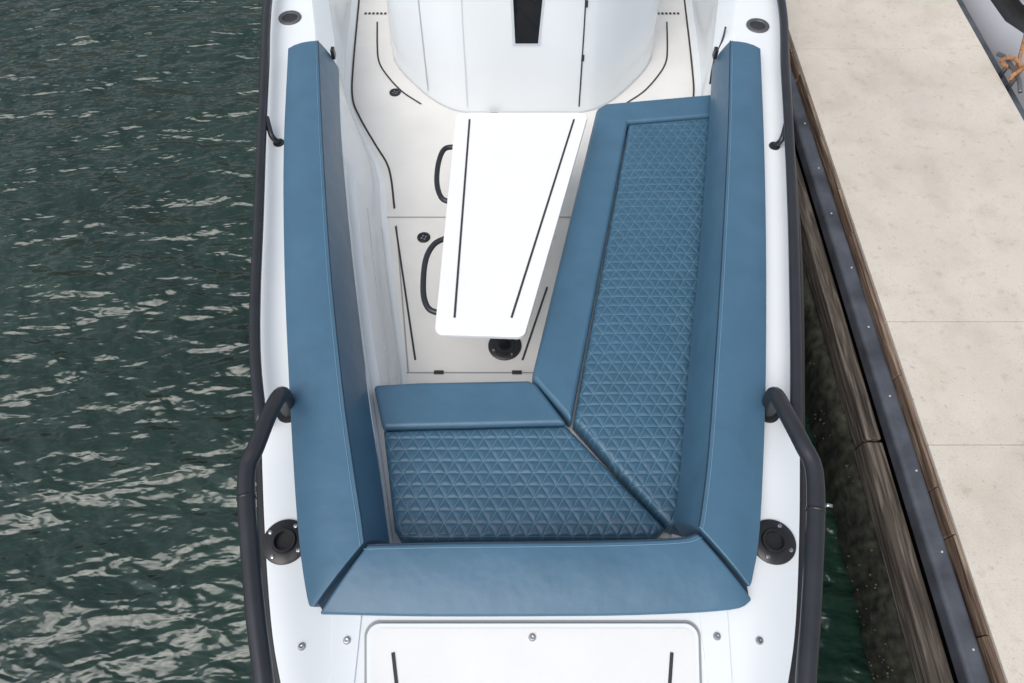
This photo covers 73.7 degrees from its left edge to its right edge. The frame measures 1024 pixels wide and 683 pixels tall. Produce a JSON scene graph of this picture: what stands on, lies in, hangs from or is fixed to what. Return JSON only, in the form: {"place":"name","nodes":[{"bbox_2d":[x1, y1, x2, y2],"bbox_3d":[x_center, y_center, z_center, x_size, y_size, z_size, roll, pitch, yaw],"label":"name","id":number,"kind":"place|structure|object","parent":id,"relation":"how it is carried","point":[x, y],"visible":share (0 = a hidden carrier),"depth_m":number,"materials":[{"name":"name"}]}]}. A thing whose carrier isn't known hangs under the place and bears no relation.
{"place":"outdoors","nodes":[
{"label":"outdoors","id":0,"kind":"place"},
{"bbox_2d":[0,0,871,682],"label":"water","id":1,"kind":"structure","parent":0,"point":[128,134],"depth_m":4.65,"materials":[{"name":"green liquid"}]},
{"bbox_2d":[236,0,832,682],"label":"motorboat","id":2,"kind":"object","parent":1,"relation":"on","point":[416,76],"visible":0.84,"depth_m":4.04,"materials":[{"name":"white plastic"}]},
{"bbox_2d":[420,113,586,360],"bbox_3d":[-0.144,-0.625,4.294,0.851,0.683,1.835,12,60,7],"label":"boat table","id":3,"kind":"object","parent":2,"relation":"on","point":[510,176],"visible":1,"depth_m":3.98,"materials":[{"name":"white plastic"}]},
{"bbox_2d":[375,381,664,542],"bbox_3d":[-0.001,0.599,3.464,1.460,0.134,0.850,0,59,0],"label":"boat seat","id":4,"kind":"object","parent":2,"relation":"on","point":[491,461],"visible":0.98,"depth_m":3.37,"materials":[{"name":"blue leather"}]},
{"bbox_2d":[283,40,765,616],"bbox_3d":[0.083,-0.434,3.792,3.187,0.299,3.714,0,59,0],"label":"boat backrest","id":5,"kind":"object","parent":2,"relation":"on","point":[355,560],"visible":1,"depth_m":3.15,"materials":[{"name":"blue leather"}]},
{"bbox_2d":[510,0,544,45],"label":"console window frame","id":6,"kind":"structure","parent":2,"relation":"in","point":[543,1],"depth_m":4.84,"materials":[{"name":"plastic"}]},
{"bbox_2d":[513,0,541,42],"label":"console window","id":7,"kind":"structure","parent":2,"relation":"in","point":[527,13],"depth_m":4.78,"materials":[{"name":"black glass"}]},
{"bbox_2d":[532,95,710,536],"bbox_3d":[0.778,-0.382,4.053,1.338,0.135,3.110,0,59,0],"label":"boat seat","id":8,"kind":"object","parent":2,"relation":"on","point":[628,425],"visible":0.81,"depth_m":3.91,"materials":[{"name":"blue leather"}]},
{"bbox_2d":[803,261,916,682],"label":"algae timber","id":9,"kind":"object","parent":1,"relation":"in","point":[857,536],"visible":0.3,"depth_m":3.78,"materials":[{"name":"brown wood"}]},
{"bbox_2d":[795,153,880,447],"bbox_3d":[1.938,-0.413,4.300,0.089,0.135,2.270,0,59,0],"label":"waler","id":10,"kind":"object","parent":9,"relation":"attached to","point":[862,423],"visible":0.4,"depth_m":4.05,"materials":[{"name":"brown wood"}]},
{"bbox_2d":[809,362,894,679],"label":"barnacles","id":11,"kind":"object","parent":9,"relation":"attached to","point":[870,574],"visible":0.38,"depth_m":3.57},
{"bbox_2d":[854,442,953,682],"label":"waler","id":12,"kind":"object","parent":9,"relation":"attached to","point":[927,655],"visible":1,"depth_m":3.34,"materials":[{"name":"brown wood"}]},
{"bbox_2d":[794,140,957,682],"bbox_3d":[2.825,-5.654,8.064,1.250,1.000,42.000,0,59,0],"label":"rail","id":13,"kind":"object","parent":1,"relation":"on","point":[934,610],"depth_m":4.02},
{"bbox_3d":[2.822,-5.975,7.531,1.395,0.244,42.000,0,59,0],"label":"slab bed","id":14,"kind":"object","parent":13,"relation":"on","visible":0},
{"bbox_2d":[786,0,982,50],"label":"concrete slab","id":15,"kind":"structure","parent":14,"relation":"on","point":[878,24],"depth_m":5.25,"materials":[{"name":"beige concrete"}]},
{"bbox_2d":[794,49,1023,323],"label":"concrete slab","id":16,"kind":"structure","parent":14,"relation":"on","point":[925,148],"depth_m":4.45,"materials":[{"name":"beige concrete"}]},
{"bbox_2d":[789,37,793,54],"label":"edge timber","id":17,"kind":"object","parent":16,"relation":"attached to","point":[791,48],"visible":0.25,"depth_m":5.14,"materials":[{"name":"brown wood"}]},
{"bbox_2d":[790,53,800,82],"bbox_3d":[2.104,-2.026,5.109,0.025,0.128,0.246,0,59,0],"label":"edge timber","id":18,"kind":"object","parent":16,"relation":"attached to","point":[795,67],"visible":0.53,"depth_m":5.05,"materials":[{"name":"brown wood"}]},
{"bbox_2d":[796,74,821,143],"bbox_3d":[2.110,-1.645,4.873,0.014,0.140,0.644,0,59,0],"label":"edge timber","id":19,"kind":"object","parent":16,"relation":"attached to","point":[809,110],"visible":0.56,"depth_m":4.83,"materials":[{"name":"brown wood"}]},
{"bbox_2d":[816,136,839,195],"bbox_3d":[2.108,-1.159,4.583,0.017,0.136,0.482,0,59,0],"label":"edge timber","id":20,"kind":"object","parent":16,"relation":"attached to","point":[827,166],"visible":0.56,"depth_m":4.54,"materials":[{"name":"brown wood"}]},
{"bbox_2d":[833,189,853,238],"bbox_3d":[2.108,-0.796,4.365,0.019,0.137,0.359,0,59,0],"label":"edge timber","id":21,"kind":"object","parent":16,"relation":"attached to","point":[848,229],"visible":0.54,"depth_m":4.33,"materials":[{"name":"brown wood"}]},
{"bbox_2d":[847,233,901,380],"bbox_3d":[2.104,-0.212,4.016,0.026,0.135,0.995,0,59,0],"label":"edge timber","id":22,"kind":"object","parent":16,"relation":"attached to","point":[879,322],"visible":0.55,"depth_m":3.95,"materials":[{"name":"brown wood"}]},
{"bbox_2d":[791,69,989,682],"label":"rubber bumper","id":23,"kind":"object","parent":16,"relation":"attached to","point":[961,641],"depth_m":3.60,"materials":[{"name":"black rubber"}]},
{"bbox_2d":[957,0,1023,119],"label":"bumper","id":24,"kind":"object","parent":16,"relation":"attached to","point":[1013,96],"depth_m":5.15,"materials":[{"name":"grey rubber"}]},
{"bbox_2d":[996,52,1022,92],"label":"dock cleat","id":25,"kind":"object","parent":24,"relation":"on","point":[1011,65],"visible":0.84,"depth_m":4.88,"materials":[{"name":"grey metal"}]},
{"bbox_2d":[999,34,1023,80],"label":"mooring rope","id":26,"kind":"object","parent":25,"relation":"attached to","point":[1019,65],"visible":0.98,"depth_m":4.87,"materials":[{"name":"beige fabric"}]},
{"bbox_2d":[885,322,1023,445],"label":"concrete slab","id":27,"kind":"structure","parent":14,"relation":"on","point":[964,382],"depth_m":3.67,"materials":[{"name":"beige concrete"}]},
{"bbox_2d":[926,445,1023,682],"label":"concrete slab","id":28,"kind":"structure","parent":14,"relation":"on","point":[981,488],"depth_m":3.26,"materials":[{"name":"beige concrete"}]},
{"bbox_2d":[893,375,938,491],"bbox_3d":[2.106,0.484,3.597,0.022,0.136,0.625,0,59,0],"label":"edge timber","id":29,"kind":"object","parent":28,"relation":"attached to","point":[925,463],"visible":0.56,"depth_m":3.54,"materials":[{"name":"brown wood"}]},
{"bbox_2d":[929,487,954,539],"bbox_3d":[2.107,0.854,3.373,0.019,0.137,0.234,0,59,0],"label":"edge timber","id":30,"kind":"object","parent":28,"relation":"attached to","point":[942,514],"visible":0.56,"depth_m":3.33,"materials":[{"name":"brown wood"}]},
{"bbox_2d":[944,535,988,637],"bbox_3d":[2.109,1.145,3.196,0.016,0.141,0.441,0,59,0],"label":"edge timber","id":31,"kind":"object","parent":28,"relation":"attached to","point":[969,595],"visible":0.56,"depth_m":3.16,"materials":[{"name":"brown wood"}]},
{"bbox_2d":[976,636,1004,682],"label":"edge timber","id":32,"kind":"object","parent":28,"relation":"attached to","point":[990,659],"visible":0.55,"depth_m":3.00,"materials":[{"name":"brown wood"}]},
{"bbox_2d":[962,0,1023,108],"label":"moored boat","id":33,"kind":"object","parent":1,"relation":"on","point":[999,24],"visible":0.4,"depth_m":5.33,"materials":[{"name":"white plastic"}]},
{"bbox_2d":[836,380,845,414],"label":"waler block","id":34,"kind":"structure","parent":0,"point":[841,399],"depth_m":3.94,"materials":[{"name":"brown wood"}]}
]}

